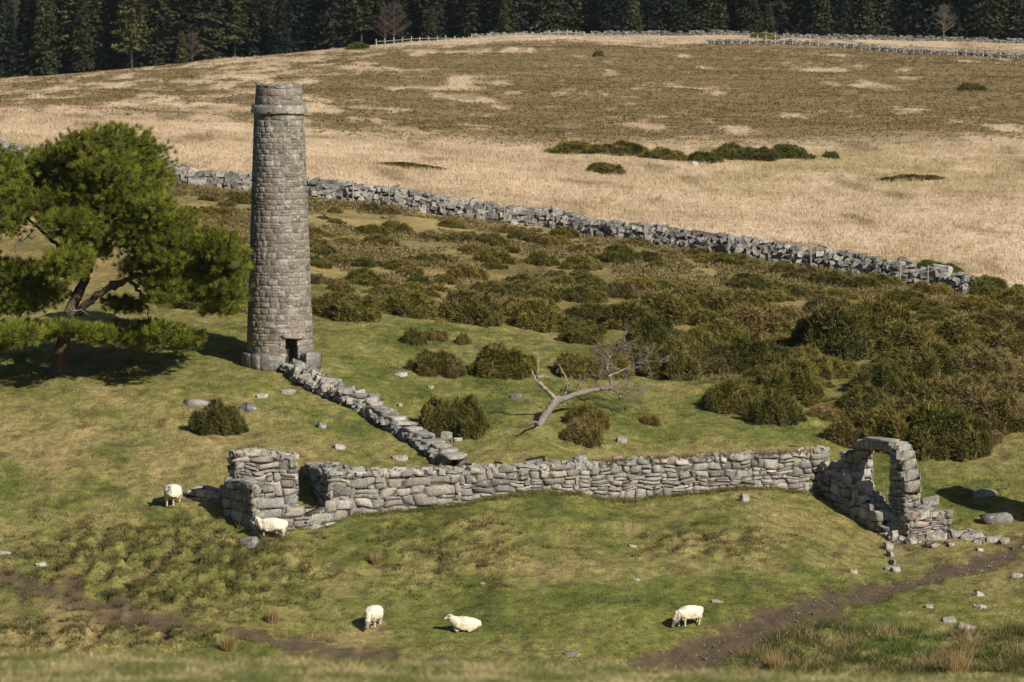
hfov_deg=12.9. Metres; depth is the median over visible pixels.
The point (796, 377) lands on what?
gorse bush
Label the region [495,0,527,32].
spruce tree
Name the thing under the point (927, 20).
spruce tree
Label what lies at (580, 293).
gorse bush
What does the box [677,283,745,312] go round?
gorse bush
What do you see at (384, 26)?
bare tree
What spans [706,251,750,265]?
gorse bush
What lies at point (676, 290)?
gorse bush
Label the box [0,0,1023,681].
moorland ground
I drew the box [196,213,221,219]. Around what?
gorse bush
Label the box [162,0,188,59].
pine tree
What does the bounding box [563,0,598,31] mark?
spruce tree
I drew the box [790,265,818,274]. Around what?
gorse bush
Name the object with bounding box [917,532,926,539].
loose stone
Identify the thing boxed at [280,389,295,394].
loose stone
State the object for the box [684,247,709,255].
gorse bush
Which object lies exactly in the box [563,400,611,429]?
gorse bush
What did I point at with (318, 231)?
gorse bush
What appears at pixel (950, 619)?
loose stone
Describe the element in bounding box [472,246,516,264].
gorse bush
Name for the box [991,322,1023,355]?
gorse bush
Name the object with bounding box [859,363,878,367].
gorse bush
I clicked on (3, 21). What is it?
spruce tree
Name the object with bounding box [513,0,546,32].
spruce tree
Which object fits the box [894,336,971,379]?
gorse bush
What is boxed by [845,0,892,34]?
spruce tree
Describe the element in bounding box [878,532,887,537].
loose stone
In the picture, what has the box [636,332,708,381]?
gorse bush
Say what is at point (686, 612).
sheep
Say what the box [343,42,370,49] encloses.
gorse bush
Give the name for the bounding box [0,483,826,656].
tussock grass
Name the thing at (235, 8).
pine tree
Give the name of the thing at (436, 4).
spruce tree
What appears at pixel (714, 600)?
loose stone
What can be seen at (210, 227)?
gorse bush
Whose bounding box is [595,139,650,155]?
gorse bush
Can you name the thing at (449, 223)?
gorse bush
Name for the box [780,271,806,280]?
gorse bush
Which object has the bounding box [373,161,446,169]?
gorse bush
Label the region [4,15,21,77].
spruce tree
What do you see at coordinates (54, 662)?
bank grass
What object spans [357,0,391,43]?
spruce tree
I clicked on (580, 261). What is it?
gorse bush
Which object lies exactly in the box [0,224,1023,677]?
turf grass
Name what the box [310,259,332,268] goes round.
gorse bush
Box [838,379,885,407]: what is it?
gorse bush
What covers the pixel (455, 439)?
loose stone
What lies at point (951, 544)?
loose stone
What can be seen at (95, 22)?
spruce tree
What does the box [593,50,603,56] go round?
gorse bush
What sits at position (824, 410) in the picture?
gorse bush
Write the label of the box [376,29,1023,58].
paddock fence
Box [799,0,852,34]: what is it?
spruce tree
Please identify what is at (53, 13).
spruce tree
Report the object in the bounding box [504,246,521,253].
gorse bush
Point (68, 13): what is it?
pine tree
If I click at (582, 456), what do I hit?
loose stone
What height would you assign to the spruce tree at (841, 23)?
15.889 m
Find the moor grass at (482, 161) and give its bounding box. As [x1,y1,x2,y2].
[0,33,1023,287]
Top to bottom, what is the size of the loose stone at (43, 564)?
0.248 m
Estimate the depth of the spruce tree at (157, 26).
675.59 m
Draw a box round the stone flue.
[280,358,467,466]
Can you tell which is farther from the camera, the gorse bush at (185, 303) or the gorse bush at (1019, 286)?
the gorse bush at (1019, 286)
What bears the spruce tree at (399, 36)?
on the moorland ground at (14, 518)
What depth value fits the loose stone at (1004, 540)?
159.71 m
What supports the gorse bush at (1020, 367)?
on the moorland ground at (14, 518)
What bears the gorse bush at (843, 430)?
on the moorland ground at (14, 518)
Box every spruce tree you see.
[0,0,19,78]
[0,0,22,73]
[0,15,10,77]
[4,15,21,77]
[5,0,42,77]
[7,0,45,77]
[28,0,61,75]
[38,0,59,73]
[46,0,76,73]
[52,0,68,71]
[67,0,97,72]
[69,0,104,69]
[69,0,114,71]
[95,0,124,69]
[97,0,107,61]
[108,0,137,68]
[121,0,178,66]
[132,0,146,56]
[137,0,173,65]
[167,0,215,62]
[175,30,187,63]
[176,0,231,60]
[210,0,253,58]
[211,0,249,56]
[237,0,275,55]
[241,1,274,53]
[244,0,276,55]
[267,0,276,50]
[270,0,278,23]
[271,0,309,50]
[272,0,293,53]
[272,0,313,51]
[286,0,340,49]
[314,0,350,48]
[319,1,347,47]
[340,0,374,45]
[343,1,350,37]
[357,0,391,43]
[363,0,403,41]
[379,0,412,43]
[399,0,419,41]
[404,0,440,40]
[418,0,452,38]
[424,6,438,40]
[437,0,464,39]
[444,0,469,37]
[456,0,488,36]
[463,0,486,34]
[464,0,500,35]
[482,0,500,32]
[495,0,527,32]
[497,0,511,32]
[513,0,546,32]
[527,0,570,33]
[543,0,580,31]
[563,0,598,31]
[588,0,612,32]
[592,0,620,31]
[607,0,639,31]
[624,0,642,32]
[638,0,669,30]
[640,0,676,31]
[650,0,675,32]
[667,0,692,32]
[677,0,698,29]
[681,0,710,32]
[702,0,729,31]
[704,0,747,29]
[721,0,739,31]
[733,0,746,30]
[737,0,764,32]
[739,0,787,32]
[754,0,805,34]
[760,1,776,32]
[780,0,800,33]
[788,0,814,34]
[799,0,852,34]
[805,0,831,35]
[810,0,835,35]
[829,0,855,34]
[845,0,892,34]
[848,0,877,33]
[853,0,879,35]
[874,0,906,35]
[888,0,913,35]
[891,0,909,35]
[895,0,941,37]
[912,1,941,36]
[917,0,970,37]
[951,0,981,38]
[952,1,978,37]
[957,0,1007,38]
[990,0,1011,39]
[999,0,1023,39]
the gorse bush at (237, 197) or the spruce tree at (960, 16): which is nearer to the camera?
the gorse bush at (237, 197)
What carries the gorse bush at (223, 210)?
on the moorland ground at (14, 518)
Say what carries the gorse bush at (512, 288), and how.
on the moorland ground at (14, 518)
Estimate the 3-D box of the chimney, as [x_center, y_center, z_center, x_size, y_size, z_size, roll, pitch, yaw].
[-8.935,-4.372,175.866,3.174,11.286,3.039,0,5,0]
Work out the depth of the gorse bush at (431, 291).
196.69 m
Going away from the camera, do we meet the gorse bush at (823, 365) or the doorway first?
the doorway
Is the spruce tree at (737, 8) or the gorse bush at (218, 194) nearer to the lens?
the gorse bush at (218, 194)
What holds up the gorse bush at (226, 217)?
on the moorland ground at (14, 518)
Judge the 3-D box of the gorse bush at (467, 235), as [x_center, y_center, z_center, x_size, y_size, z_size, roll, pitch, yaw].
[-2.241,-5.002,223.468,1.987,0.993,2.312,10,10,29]
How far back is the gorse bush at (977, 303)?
205.59 m
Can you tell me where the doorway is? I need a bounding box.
[285,339,298,362]
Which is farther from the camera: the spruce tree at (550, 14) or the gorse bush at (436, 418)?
the spruce tree at (550, 14)
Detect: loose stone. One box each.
[0,551,10,554]
[34,562,46,566]
[156,498,165,502]
[184,399,209,407]
[240,402,256,411]
[240,536,259,548]
[256,393,268,397]
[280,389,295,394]
[317,422,326,428]
[334,444,345,449]
[391,454,407,460]
[393,371,407,376]
[440,430,452,439]
[451,437,462,442]
[510,393,521,397]
[564,651,579,657]
[571,454,587,459]
[616,437,627,443]
[688,161,698,165]
[711,598,723,602]
[739,493,749,501]
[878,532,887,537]
[884,566,894,570]
[891,539,902,544]
[906,537,917,544]
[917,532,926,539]
[920,495,938,504]
[923,542,936,548]
[925,532,947,540]
[925,604,932,607]
[941,616,955,622]
[944,529,960,538]
[948,541,955,546]
[956,622,975,630]
[960,532,979,540]
[971,488,996,498]
[972,590,984,596]
[973,537,984,543]
[974,604,986,608]
[975,531,985,537]
[979,512,1013,524]
[986,535,1000,542]
[999,537,1009,543]
[1011,572,1022,577]
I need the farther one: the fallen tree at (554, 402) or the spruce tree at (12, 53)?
the spruce tree at (12, 53)
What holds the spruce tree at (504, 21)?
on the moorland ground at (14, 518)
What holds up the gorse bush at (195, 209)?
on the moorland ground at (14, 518)
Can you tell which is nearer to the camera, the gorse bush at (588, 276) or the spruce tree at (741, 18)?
the gorse bush at (588, 276)
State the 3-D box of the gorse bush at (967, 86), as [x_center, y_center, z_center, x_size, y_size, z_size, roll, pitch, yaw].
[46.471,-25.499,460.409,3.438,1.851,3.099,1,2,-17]
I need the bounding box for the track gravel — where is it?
[644,545,1023,669]
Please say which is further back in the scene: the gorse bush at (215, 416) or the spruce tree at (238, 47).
the spruce tree at (238, 47)
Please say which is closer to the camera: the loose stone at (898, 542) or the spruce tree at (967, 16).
the loose stone at (898, 542)
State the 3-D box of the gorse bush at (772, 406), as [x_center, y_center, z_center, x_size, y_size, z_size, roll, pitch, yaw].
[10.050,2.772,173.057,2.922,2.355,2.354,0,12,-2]
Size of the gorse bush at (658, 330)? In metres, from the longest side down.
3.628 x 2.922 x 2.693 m
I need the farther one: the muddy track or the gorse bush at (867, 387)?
the gorse bush at (867, 387)
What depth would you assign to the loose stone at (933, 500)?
164.84 m
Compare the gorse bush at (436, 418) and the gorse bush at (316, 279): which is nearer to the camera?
the gorse bush at (436, 418)
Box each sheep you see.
[163,484,181,506]
[250,516,287,535]
[364,605,382,628]
[444,614,481,632]
[671,605,702,627]
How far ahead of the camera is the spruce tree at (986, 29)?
658.68 m
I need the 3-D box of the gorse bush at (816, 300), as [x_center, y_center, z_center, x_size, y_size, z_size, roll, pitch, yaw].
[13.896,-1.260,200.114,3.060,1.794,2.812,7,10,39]
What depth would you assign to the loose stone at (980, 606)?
150.67 m
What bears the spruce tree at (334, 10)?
on the moorland ground at (14, 518)
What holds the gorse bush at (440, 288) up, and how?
on the moorland ground at (14, 518)
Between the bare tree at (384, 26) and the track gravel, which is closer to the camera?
the track gravel
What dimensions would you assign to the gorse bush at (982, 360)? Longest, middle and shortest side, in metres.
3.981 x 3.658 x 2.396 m
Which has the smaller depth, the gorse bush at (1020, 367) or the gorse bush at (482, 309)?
the gorse bush at (1020, 367)
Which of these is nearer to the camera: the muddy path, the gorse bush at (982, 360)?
the muddy path
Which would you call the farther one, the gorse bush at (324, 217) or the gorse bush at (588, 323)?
the gorse bush at (324, 217)
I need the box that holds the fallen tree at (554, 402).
[527,319,676,428]
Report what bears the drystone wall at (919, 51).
on the moorland ground at (14, 518)
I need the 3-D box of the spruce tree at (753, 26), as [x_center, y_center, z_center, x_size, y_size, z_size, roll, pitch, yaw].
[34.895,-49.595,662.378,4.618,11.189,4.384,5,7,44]
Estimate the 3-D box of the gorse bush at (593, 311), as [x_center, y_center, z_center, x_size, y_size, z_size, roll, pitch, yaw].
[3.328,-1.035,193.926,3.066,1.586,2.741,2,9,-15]
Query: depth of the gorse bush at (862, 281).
213.70 m
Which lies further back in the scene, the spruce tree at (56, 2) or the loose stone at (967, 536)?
the spruce tree at (56, 2)
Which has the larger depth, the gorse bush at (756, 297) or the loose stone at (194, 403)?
the gorse bush at (756, 297)
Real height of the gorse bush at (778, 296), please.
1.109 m
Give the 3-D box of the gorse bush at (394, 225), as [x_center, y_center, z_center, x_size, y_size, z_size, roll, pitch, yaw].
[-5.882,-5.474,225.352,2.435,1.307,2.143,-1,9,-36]
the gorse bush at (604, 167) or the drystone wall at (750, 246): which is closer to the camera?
the drystone wall at (750, 246)
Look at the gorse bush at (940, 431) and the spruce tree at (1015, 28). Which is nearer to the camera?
the gorse bush at (940, 431)
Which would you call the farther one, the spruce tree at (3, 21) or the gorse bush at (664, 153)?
the spruce tree at (3, 21)
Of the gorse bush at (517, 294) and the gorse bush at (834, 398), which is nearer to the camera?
the gorse bush at (834, 398)
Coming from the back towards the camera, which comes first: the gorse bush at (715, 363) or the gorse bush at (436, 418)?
the gorse bush at (715, 363)
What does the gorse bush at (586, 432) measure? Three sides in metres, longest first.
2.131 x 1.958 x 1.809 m
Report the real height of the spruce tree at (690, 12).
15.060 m
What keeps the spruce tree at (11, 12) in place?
on the moorland ground at (14, 518)
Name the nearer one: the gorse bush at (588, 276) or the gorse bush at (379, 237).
the gorse bush at (588, 276)
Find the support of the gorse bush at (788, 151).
on the moorland ground at (14, 518)
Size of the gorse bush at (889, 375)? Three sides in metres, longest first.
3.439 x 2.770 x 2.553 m
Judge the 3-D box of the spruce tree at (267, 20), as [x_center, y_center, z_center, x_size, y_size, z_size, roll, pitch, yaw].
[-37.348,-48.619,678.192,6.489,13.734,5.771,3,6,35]
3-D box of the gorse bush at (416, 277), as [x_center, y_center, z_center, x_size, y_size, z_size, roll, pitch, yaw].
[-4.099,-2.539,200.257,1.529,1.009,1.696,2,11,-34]
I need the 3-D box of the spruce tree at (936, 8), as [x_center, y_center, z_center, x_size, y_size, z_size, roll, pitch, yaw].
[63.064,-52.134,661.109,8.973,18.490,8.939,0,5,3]
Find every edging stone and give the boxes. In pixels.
[882,542,893,550]
[886,550,893,556]
[889,558,895,564]
[891,566,900,571]
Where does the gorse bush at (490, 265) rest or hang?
on the moorland ground at (14, 518)
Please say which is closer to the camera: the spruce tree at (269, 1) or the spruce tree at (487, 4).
the spruce tree at (487, 4)
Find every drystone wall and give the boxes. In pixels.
[0,137,975,293]
[470,29,1023,43]
[707,38,1023,58]
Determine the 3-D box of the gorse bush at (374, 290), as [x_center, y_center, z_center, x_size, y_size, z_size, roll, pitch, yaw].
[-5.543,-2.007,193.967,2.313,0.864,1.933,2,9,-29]
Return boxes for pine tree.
[0,119,254,378]
[50,0,99,72]
[109,0,158,67]
[161,0,214,61]
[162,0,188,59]
[214,0,261,57]
[343,0,379,42]
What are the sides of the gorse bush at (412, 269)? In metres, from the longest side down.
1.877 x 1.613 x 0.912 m
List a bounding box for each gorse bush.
[176,204,202,215]
[179,274,247,313]
[186,394,248,435]
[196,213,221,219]
[196,222,217,232]
[198,194,219,201]
[199,206,217,215]
[202,191,220,195]
[212,206,241,214]
[216,199,236,206]
[216,219,228,223]
[217,213,231,218]
[224,191,236,196]
[227,191,250,204]
[235,266,248,281]
[237,248,249,261]
[308,226,322,234]
[309,232,322,238]
[309,235,331,248]
[310,244,338,255]
[310,255,326,261]
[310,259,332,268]
[310,272,327,284]
[311,289,383,322]
[311,291,331,314]
[316,215,332,219]
[322,232,339,237]
[323,277,350,285]
[325,254,350,264]
[325,282,355,293]
[326,218,347,223]
[327,205,343,212]
[329,253,351,258]
[334,237,359,244]
[338,266,384,286]
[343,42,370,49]
[346,256,382,268]
[354,223,392,235]
[357,201,385,212]
[362,285,397,295]
[363,233,398,245]
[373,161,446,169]
[376,286,440,319]
[378,207,400,214]
[378,258,416,270]
[381,219,413,233]
[382,277,398,284]
[394,263,426,275]
[396,281,442,297]
[399,328,427,345]
[404,347,459,376]
[406,252,439,262]
[406,273,433,285]
[416,390,460,437]
[417,232,448,242]
[422,327,449,341]
[428,252,455,263]
[431,273,455,280]
[431,285,450,291]
[433,274,454,284]
[437,218,466,228]
[438,284,508,327]
[439,215,457,220]
[439,234,461,242]
[441,358,466,378]
[446,260,490,280]
[446,285,467,304]
[448,230,478,241]
[451,391,491,439]
[454,332,471,344]
[458,243,480,252]
[467,338,540,379]
[470,280,507,295]
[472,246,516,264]
[475,231,509,246]
[479,261,509,269]
[491,224,528,232]
[495,280,512,284]
[500,295,534,310]
[502,283,526,294]
[503,295,571,332]
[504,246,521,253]
[505,273,540,282]
[507,229,531,239]
[511,278,557,290]
[512,291,533,298]
[520,231,560,245]
[522,250,561,266]
[527,286,561,302]
[529,227,543,231]
[540,139,607,153]
[543,269,567,276]
[546,274,576,284]
[548,225,580,238]
[551,234,574,245]
[552,350,596,379]
[555,316,607,335]
[556,284,609,302]
[556,325,605,344]
[559,252,604,270]
[561,299,607,323]
[561,414,605,447]
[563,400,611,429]
[566,242,600,252]
[569,269,589,275]
[571,272,608,283]
[578,280,610,297]
[583,252,601,260]
[585,346,635,379]
[586,161,627,174]
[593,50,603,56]
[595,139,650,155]
[596,298,660,330]
[599,243,642,264]
[604,276,655,300]
[612,277,663,290]
[613,338,646,372]
[617,235,650,245]
[621,314,683,350]
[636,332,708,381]
[637,286,710,325]
[638,145,688,160]
[639,249,663,261]
[639,413,661,426]
[643,261,665,268]
[650,279,681,288]
[657,248,685,258]
[662,323,721,357]
[670,286,697,294]
[677,280,702,287]
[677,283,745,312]
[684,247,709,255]
[685,151,725,163]
[687,307,728,326]
[692,253,711,263]
[698,315,753,344]
[700,351,730,374]
[700,371,765,414]
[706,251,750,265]
[706,342,731,357]
[710,140,758,159]
[723,299,792,333]
[725,327,793,374]
[729,270,773,291]
[731,265,754,271]
[734,288,776,306]
[736,368,767,386]
[740,385,811,426]
[744,145,780,161]
[744,260,765,268]
[747,364,773,370]
[750,32,780,39]
[758,288,798,302]
[758,350,828,400]
[764,278,786,289]
[765,332,791,347]
[767,303,804,321]
[768,260,799,272]
[770,143,807,158]
[777,326,793,333]
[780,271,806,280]
[780,282,816,298]
[784,298,882,361]
[788,343,835,379]
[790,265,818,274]
[799,153,816,159]
[799,293,851,313]
[801,394,832,407]
[803,283,828,294]
[804,399,850,421]
[807,270,855,284]
[819,377,837,389]
[822,151,840,158]
[822,408,867,448]
[825,354,860,378]
[825,395,839,401]
[827,286,857,296]
[837,390,909,418]
[838,274,882,289]
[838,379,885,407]
[841,290,916,338]
[841,356,920,397]
[843,293,863,299]
[857,396,916,453]
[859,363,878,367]
[865,271,905,285]
[871,351,899,362]
[872,288,929,307]
[873,314,948,355]
[875,173,948,180]
[888,353,903,367]
[891,376,953,410]
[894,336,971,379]
[898,393,996,462]
[902,297,948,310]
[911,313,923,319]
[912,279,957,295]
[915,304,955,318]
[916,259,964,272]
[918,313,947,324]
[921,319,943,328]
[932,313,997,347]
[933,368,998,409]
[941,294,966,302]
[944,302,955,308]
[949,338,991,356]
[951,404,968,412]
[952,342,1019,376]
[953,293,1005,312]
[955,82,986,91]
[960,311,1004,333]
[966,272,1008,297]
[966,386,1023,435]
[969,417,992,458]
[980,307,1023,322]
[983,372,1023,392]
[989,286,1023,305]
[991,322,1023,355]
[992,430,1003,445]
[1011,305,1023,311]
[1012,283,1023,290]
[1012,318,1023,334]
[1013,391,1023,402]
[1015,362,1023,373]
[1017,378,1023,392]
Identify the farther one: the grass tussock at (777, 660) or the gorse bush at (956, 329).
the gorse bush at (956, 329)
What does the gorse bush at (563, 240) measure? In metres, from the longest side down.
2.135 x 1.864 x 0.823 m
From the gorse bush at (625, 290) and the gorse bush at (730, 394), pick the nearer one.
the gorse bush at (730, 394)
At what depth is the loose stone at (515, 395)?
173.79 m
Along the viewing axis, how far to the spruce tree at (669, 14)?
676.29 m
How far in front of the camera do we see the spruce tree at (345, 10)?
695.76 m
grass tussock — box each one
[216,634,241,651]
[261,606,282,622]
[370,551,382,564]
[761,649,789,670]
[934,640,978,674]
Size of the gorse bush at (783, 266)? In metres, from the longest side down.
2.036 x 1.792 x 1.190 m
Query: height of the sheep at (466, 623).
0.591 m
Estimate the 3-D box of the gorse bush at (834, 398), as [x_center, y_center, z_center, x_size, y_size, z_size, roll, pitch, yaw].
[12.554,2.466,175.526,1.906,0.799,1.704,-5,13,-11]
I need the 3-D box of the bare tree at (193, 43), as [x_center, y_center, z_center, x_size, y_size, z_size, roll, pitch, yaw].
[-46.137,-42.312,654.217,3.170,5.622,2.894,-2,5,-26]
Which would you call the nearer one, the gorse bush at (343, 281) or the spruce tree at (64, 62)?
the gorse bush at (343, 281)
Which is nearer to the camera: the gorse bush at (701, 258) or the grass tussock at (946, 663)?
the grass tussock at (946, 663)
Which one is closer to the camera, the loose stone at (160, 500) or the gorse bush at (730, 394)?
the loose stone at (160, 500)
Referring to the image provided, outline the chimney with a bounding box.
[241,82,321,370]
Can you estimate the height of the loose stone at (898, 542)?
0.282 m
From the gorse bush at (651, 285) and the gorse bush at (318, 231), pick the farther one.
the gorse bush at (318, 231)
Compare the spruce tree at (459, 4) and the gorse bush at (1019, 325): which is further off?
the spruce tree at (459, 4)
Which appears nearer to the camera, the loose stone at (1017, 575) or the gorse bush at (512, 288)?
the loose stone at (1017, 575)
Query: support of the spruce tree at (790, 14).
on the moorland ground at (14, 518)
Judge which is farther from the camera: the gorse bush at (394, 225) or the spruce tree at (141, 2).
the spruce tree at (141, 2)
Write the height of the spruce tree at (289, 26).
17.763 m
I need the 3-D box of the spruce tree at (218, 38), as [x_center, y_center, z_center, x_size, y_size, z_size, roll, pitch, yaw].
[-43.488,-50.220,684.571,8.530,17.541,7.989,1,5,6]
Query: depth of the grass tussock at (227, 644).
143.60 m
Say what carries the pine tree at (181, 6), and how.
on the moorland ground at (14, 518)
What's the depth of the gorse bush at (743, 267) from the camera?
219.77 m
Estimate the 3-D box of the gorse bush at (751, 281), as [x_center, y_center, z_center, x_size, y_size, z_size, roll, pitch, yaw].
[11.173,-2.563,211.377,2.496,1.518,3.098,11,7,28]
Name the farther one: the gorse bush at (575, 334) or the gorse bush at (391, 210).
the gorse bush at (391, 210)
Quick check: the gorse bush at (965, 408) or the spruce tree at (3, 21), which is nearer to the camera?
the gorse bush at (965, 408)
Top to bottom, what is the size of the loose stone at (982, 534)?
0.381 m
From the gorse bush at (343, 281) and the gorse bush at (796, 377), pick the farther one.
the gorse bush at (343, 281)
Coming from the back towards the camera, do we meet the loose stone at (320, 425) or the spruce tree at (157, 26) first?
the spruce tree at (157, 26)
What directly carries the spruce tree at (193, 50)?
on the moorland ground at (14, 518)
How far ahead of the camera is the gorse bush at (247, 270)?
194.16 m
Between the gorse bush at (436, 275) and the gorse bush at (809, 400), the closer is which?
the gorse bush at (809, 400)
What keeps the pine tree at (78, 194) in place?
on the moorland ground at (14, 518)
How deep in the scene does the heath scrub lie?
216.69 m
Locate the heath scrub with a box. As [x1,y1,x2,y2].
[115,181,1023,389]
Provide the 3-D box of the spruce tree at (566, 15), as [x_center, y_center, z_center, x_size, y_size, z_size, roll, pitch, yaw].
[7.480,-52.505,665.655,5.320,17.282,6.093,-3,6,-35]
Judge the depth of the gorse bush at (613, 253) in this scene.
219.52 m
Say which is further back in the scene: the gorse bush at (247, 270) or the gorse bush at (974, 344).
the gorse bush at (247, 270)
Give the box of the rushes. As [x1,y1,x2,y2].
[720,611,1023,677]
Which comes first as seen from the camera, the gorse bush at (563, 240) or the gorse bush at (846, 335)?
the gorse bush at (846, 335)
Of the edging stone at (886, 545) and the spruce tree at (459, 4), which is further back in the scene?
the spruce tree at (459, 4)
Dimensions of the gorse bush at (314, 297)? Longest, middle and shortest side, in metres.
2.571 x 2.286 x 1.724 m
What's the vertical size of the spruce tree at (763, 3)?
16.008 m
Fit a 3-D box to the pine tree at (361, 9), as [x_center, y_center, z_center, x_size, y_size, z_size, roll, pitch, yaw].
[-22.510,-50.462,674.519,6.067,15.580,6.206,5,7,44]
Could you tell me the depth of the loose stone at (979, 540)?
159.77 m
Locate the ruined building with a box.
[183,436,953,540]
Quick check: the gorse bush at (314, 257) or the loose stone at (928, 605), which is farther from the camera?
the gorse bush at (314, 257)
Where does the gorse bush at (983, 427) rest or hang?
on the moorland ground at (14, 518)
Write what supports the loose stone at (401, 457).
on the moorland ground at (14, 518)
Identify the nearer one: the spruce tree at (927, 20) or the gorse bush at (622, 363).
the gorse bush at (622, 363)
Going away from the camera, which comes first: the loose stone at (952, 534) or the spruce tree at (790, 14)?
the loose stone at (952, 534)
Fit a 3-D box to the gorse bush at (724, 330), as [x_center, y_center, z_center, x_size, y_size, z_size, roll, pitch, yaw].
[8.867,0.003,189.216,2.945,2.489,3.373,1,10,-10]
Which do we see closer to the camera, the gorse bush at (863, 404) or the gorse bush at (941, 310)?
the gorse bush at (863, 404)
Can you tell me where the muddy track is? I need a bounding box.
[627,534,1023,672]
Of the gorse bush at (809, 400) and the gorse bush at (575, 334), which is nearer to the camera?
the gorse bush at (809, 400)
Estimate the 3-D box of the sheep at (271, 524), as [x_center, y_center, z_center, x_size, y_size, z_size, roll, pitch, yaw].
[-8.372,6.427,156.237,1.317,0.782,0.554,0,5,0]
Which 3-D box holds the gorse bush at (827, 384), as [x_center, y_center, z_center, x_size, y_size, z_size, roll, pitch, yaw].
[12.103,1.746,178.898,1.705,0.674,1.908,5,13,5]
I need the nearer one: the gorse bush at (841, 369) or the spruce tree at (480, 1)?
the gorse bush at (841, 369)
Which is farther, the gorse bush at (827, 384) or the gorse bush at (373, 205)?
the gorse bush at (373, 205)
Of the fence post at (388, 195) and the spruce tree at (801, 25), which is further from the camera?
the spruce tree at (801, 25)
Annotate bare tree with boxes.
[184,29,200,62]
[374,6,395,43]
[377,0,411,42]
[932,4,956,36]
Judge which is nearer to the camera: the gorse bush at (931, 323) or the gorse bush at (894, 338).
the gorse bush at (894, 338)
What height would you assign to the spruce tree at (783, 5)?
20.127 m
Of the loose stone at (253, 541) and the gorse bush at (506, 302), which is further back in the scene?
the gorse bush at (506, 302)
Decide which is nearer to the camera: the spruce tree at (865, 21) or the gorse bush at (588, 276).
the gorse bush at (588, 276)
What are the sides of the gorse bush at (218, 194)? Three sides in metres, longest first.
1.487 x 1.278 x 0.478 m
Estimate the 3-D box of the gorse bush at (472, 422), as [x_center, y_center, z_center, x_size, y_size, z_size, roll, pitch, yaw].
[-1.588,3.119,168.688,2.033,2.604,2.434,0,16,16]
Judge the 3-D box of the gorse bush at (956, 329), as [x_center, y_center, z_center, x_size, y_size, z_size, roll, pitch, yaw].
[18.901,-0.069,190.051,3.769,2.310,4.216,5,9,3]
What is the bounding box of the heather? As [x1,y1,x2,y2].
[0,38,1023,150]
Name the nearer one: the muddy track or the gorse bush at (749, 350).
the muddy track
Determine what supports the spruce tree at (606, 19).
on the moorland ground at (14, 518)
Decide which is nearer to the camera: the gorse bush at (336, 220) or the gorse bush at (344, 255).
the gorse bush at (344, 255)
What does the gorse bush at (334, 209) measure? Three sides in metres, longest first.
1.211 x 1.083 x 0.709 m
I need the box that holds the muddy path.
[0,569,449,662]
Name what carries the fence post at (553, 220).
on the moorland ground at (14, 518)
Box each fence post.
[352,179,353,199]
[388,183,389,205]
[552,208,553,228]
[810,243,811,264]
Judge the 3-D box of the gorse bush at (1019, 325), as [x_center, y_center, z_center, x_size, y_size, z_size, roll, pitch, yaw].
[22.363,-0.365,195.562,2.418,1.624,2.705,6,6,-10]
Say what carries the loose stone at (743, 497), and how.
on the moorland ground at (14, 518)
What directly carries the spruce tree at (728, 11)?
on the moorland ground at (14, 518)
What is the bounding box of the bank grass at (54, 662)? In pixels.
[0,645,1023,681]
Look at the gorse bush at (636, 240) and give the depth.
230.24 m
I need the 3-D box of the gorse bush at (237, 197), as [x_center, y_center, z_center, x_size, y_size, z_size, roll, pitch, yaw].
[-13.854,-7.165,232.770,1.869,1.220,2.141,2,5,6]
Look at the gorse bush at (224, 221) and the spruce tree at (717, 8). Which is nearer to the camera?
the gorse bush at (224, 221)
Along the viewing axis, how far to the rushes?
144.47 m
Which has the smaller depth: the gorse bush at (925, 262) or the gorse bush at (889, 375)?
the gorse bush at (889, 375)
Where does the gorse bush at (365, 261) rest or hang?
on the moorland ground at (14, 518)
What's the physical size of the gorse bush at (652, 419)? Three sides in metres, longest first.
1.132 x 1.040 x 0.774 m
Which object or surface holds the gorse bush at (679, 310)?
on the moorland ground at (14, 518)
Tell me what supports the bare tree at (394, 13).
on the moorland ground at (14, 518)
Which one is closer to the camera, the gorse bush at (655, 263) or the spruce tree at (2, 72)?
the gorse bush at (655, 263)
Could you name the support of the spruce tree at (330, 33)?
on the moorland ground at (14, 518)
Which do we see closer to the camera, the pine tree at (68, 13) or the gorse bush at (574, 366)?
the gorse bush at (574, 366)
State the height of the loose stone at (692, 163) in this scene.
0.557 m
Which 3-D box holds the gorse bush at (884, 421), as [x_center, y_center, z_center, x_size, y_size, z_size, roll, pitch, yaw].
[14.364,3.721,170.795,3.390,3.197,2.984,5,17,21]
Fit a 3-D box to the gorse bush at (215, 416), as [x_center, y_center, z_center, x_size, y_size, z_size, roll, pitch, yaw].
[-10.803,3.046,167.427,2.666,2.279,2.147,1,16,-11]
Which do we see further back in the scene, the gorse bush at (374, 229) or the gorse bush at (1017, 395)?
the gorse bush at (374, 229)
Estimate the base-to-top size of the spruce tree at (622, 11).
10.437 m
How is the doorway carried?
in the chimney
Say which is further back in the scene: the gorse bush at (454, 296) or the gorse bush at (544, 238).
the gorse bush at (544, 238)
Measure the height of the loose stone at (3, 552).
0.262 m
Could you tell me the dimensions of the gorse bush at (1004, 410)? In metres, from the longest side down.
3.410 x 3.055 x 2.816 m
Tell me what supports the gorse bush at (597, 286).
on the moorland ground at (14, 518)
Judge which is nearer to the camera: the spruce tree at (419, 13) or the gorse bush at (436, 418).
the gorse bush at (436, 418)
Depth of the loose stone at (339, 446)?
165.96 m
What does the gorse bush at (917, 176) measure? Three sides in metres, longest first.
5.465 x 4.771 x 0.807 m
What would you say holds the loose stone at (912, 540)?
on the moorland ground at (14, 518)
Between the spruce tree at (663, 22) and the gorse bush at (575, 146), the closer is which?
the gorse bush at (575, 146)

